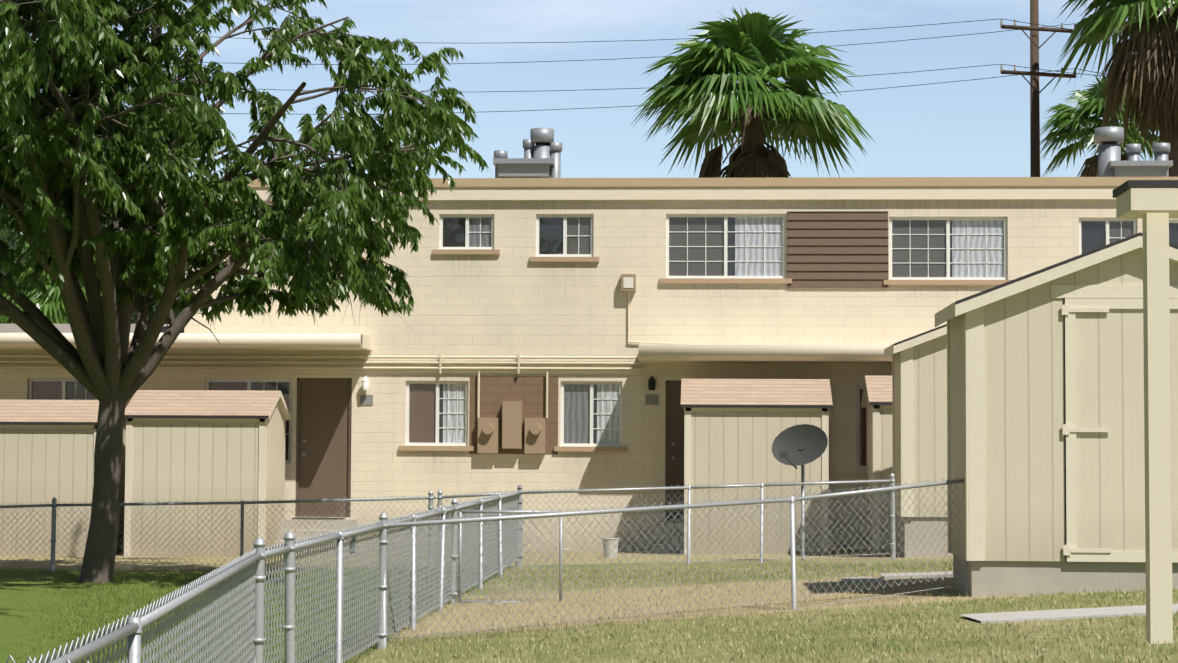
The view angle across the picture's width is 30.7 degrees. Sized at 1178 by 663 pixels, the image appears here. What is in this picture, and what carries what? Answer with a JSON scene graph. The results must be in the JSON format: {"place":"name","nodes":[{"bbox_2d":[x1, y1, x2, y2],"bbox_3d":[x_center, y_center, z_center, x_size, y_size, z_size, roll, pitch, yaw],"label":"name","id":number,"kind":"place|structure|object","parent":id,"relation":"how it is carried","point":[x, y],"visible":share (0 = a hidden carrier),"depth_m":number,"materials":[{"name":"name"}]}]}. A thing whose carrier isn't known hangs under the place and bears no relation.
{"place":"outdoors","nodes":[
{"label":"outdoors","id":0,"kind":"place"},
{"bbox_2d":[0,0,92,26],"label":"tree","id":1,"kind":"object","parent":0,"point":[86,9],"depth_m":18.49,"materials":[{"name":"green plant"}]},
{"bbox_2d":[0,549,1177,662],"bbox_3d":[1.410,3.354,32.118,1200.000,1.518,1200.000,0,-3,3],"label":"ground","id":2,"kind":"structure","parent":0,"point":[9,570],"depth_m":17.88,"materials":[{"name":"green plant"}]},
{"bbox_2d":[0,237,109,323],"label":"palm","id":3,"kind":"object","parent":2,"relation":"on","point":[52,309],"visible":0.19,"depth_m":68.83,"materials":[{"name":"green plant"}]},
{"bbox_2d":[0,399,125,555],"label":"shed","id":4,"kind":"structure","parent":2,"relation":"on","point":[47,448],"depth_m":30.91,"materials":[{"name":"beige wood"}]},
{"bbox_2d":[0,187,184,323],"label":"tree","id":5,"kind":"object","parent":2,"relation":"on","point":[12,243],"depth_m":79.40,"materials":[{"name":"green plant"}]},
{"bbox_2d":[0,151,201,323],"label":"tree","id":6,"kind":"object","parent":2,"relation":"on","point":[149,316],"depth_m":85.11,"materials":[{"name":"green plant"}]},
{"bbox_2d":[106,246,168,323],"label":"tree","id":7,"kind":"object","parent":2,"relation":"on","point":[150,308],"depth_m":91.02,"materials":[{"name":"green plant"}]},
{"bbox_2d":[124,390,290,556],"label":"shed","id":8,"kind":"structure","parent":2,"relation":"on","point":[205,445],"depth_m":30.80,"materials":[{"name":"beige wood"}]},
{"bbox_2d":[0,0,489,582],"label":"tree","id":9,"kind":"object","parent":2,"relation":"on","point":[70,49],"depth_m":23.16,"materials":[{"name":"green plant"}]},
{"bbox_2d":[0,473,967,662],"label":"fence frame","id":10,"kind":"object","parent":2,"relation":"on","point":[132,629],"visible":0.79,"depth_m":17.30,"materials":[{"name":"silver metal"}]},
{"bbox_2d":[0,476,965,662],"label":"chain-link mesh","id":11,"kind":"object","parent":10,"relation":"on","point":[224,640],"visible":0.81,"depth_m":16.56,"materials":[{"name":"silver metal"}]},
{"bbox_2d":[292,517,683,557],"bbox_3d":[-1.326,2.948,30.765,6.328,0.440,2.814,0,-3,3],"label":"clutter","id":12,"kind":"object","parent":2,"relation":"on","point":[611,545],"visible":0.56,"depth_m":29.32,"materials":[{"name":"grey"}]},
{"bbox_2d":[0,126,1177,554],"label":"building","id":13,"kind":"structure","parent":2,"relation":"on","point":[846,294],"depth_m":32.37,"materials":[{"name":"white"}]},
{"bbox_2d":[381,373,634,405],"bbox_3d":[-1.221,0.935,32.399,4.006,0.600,0.001,0,-3,3],"label":"stain","id":14,"kind":"object","parent":13,"relation":"attached to","point":[502,375],"visible":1,"depth_m":32.42,"materials":[{"name":"brown"}]},
{"bbox_2d":[413,200,606,226],"bbox_3d":[-1.207,-1.739,32.547,4.006,0.500,0.001,0,-3,3],"label":"stain","id":15,"kind":"object","parent":13,"relation":"attached to","point":[510,210],"visible":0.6,"depth_m":32.55,"materials":[{"name":"brown"}]},
{"bbox_2d":[537,262,595,302],"bbox_3d":[-0.372,-0.574,32.434,1.074,0.950,0.001,0,-3,3],"label":"stain","id":16,"kind":"object","parent":13,"relation":"attached to","point":[572,273],"visible":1,"depth_m":32.45,"materials":[{"name":"brown"}]},
{"bbox_2d":[631,5,874,177],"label":"palm","id":17,"kind":"object","parent":2,"relation":"on","point":[750,105],"visible":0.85,"depth_m":49.22,"materials":[{"name":"green plant"}]},
{"bbox_2d":[681,379,832,554],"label":"shed","id":18,"kind":"structure","parent":2,"relation":"on","point":[734,429],"depth_m":30.35,"materials":[{"name":"beige wood"}]},
{"bbox_2d":[359,561,1177,662],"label":"grass blades","id":19,"kind":"object","parent":2,"relation":"on","point":[871,613],"visible":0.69,"depth_m":16.53,"materials":[{"name":"green plant"}]},
{"bbox_2d":[772,424,827,559],"bbox_3d":[2.676,2.128,27.194,0.640,1.915,0.650,1,-3,-5],"label":"dish","id":20,"kind":"object","parent":2,"relation":"on","point":[802,445],"visible":1,"depth_m":27.36,"materials":[{"name":"grey metal"}]},
{"bbox_2d":[861,376,896,552],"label":"shed","id":21,"kind":"structure","parent":2,"relation":"on","point":[876,401],"depth_m":30.26,"materials":[{"name":"beige wood"}]},
{"bbox_2d":[884,324,952,557],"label":"shed","id":22,"kind":"structure","parent":2,"relation":"on","point":[919,402],"depth_m":27.75,"materials":[{"name":"wood"}]},
{"bbox_2d":[841,571,1177,622],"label":"paths","id":23,"kind":"structure","parent":2,"relation":"on","point":[1020,616],"depth_m":16.23,"materials":[{"name":"concrete"}]},
{"bbox_2d":[1000,0,1075,176],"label":"utility pole","id":24,"kind":"object","parent":2,"relation":"on","point":[1034,74],"visible":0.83,"depth_m":61.04,"materials":[{"name":"brown wood"}]},
{"bbox_2d":[150,19,1151,114],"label":"wires","id":25,"kind":"object","parent":24,"relation":"attached to","point":[694,38],"visible":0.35,"depth_m":62.39,"materials":[{"name":"black"}]},
{"bbox_2d":[935,232,1177,596],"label":"shed","id":26,"kind":"structure","parent":2,"relation":"on","point":[1045,416],"depth_m":18.73,"materials":[{"name":"wood"}]},
{"bbox_2d":[1040,71,1161,176],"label":"palm","id":27,"kind":"object","parent":2,"relation":"on","point":[1068,121],"visible":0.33,"depth_m":78.92,"materials":[{"name":"green plant"}]},
{"bbox_2d":[1053,0,1177,176],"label":"palm","id":28,"kind":"object","parent":2,"relation":"on","point":[1143,54],"visible":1,"depth_m":56.80,"materials":[{"name":"green plant"}]},
{"bbox_2d":[1112,180,1177,643],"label":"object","id":29,"kind":"object","parent":2,"relation":"on","point":[1152,205],"visible":1,"depth_m":13.75,"materials":[{"name":"beige wood"}]},
{"bbox_2d":[21,0,1158,233],"label":"sky","id":30,"kind":"structure","parent":0,"point":[981,127],"materials":[{"name":"blue"}]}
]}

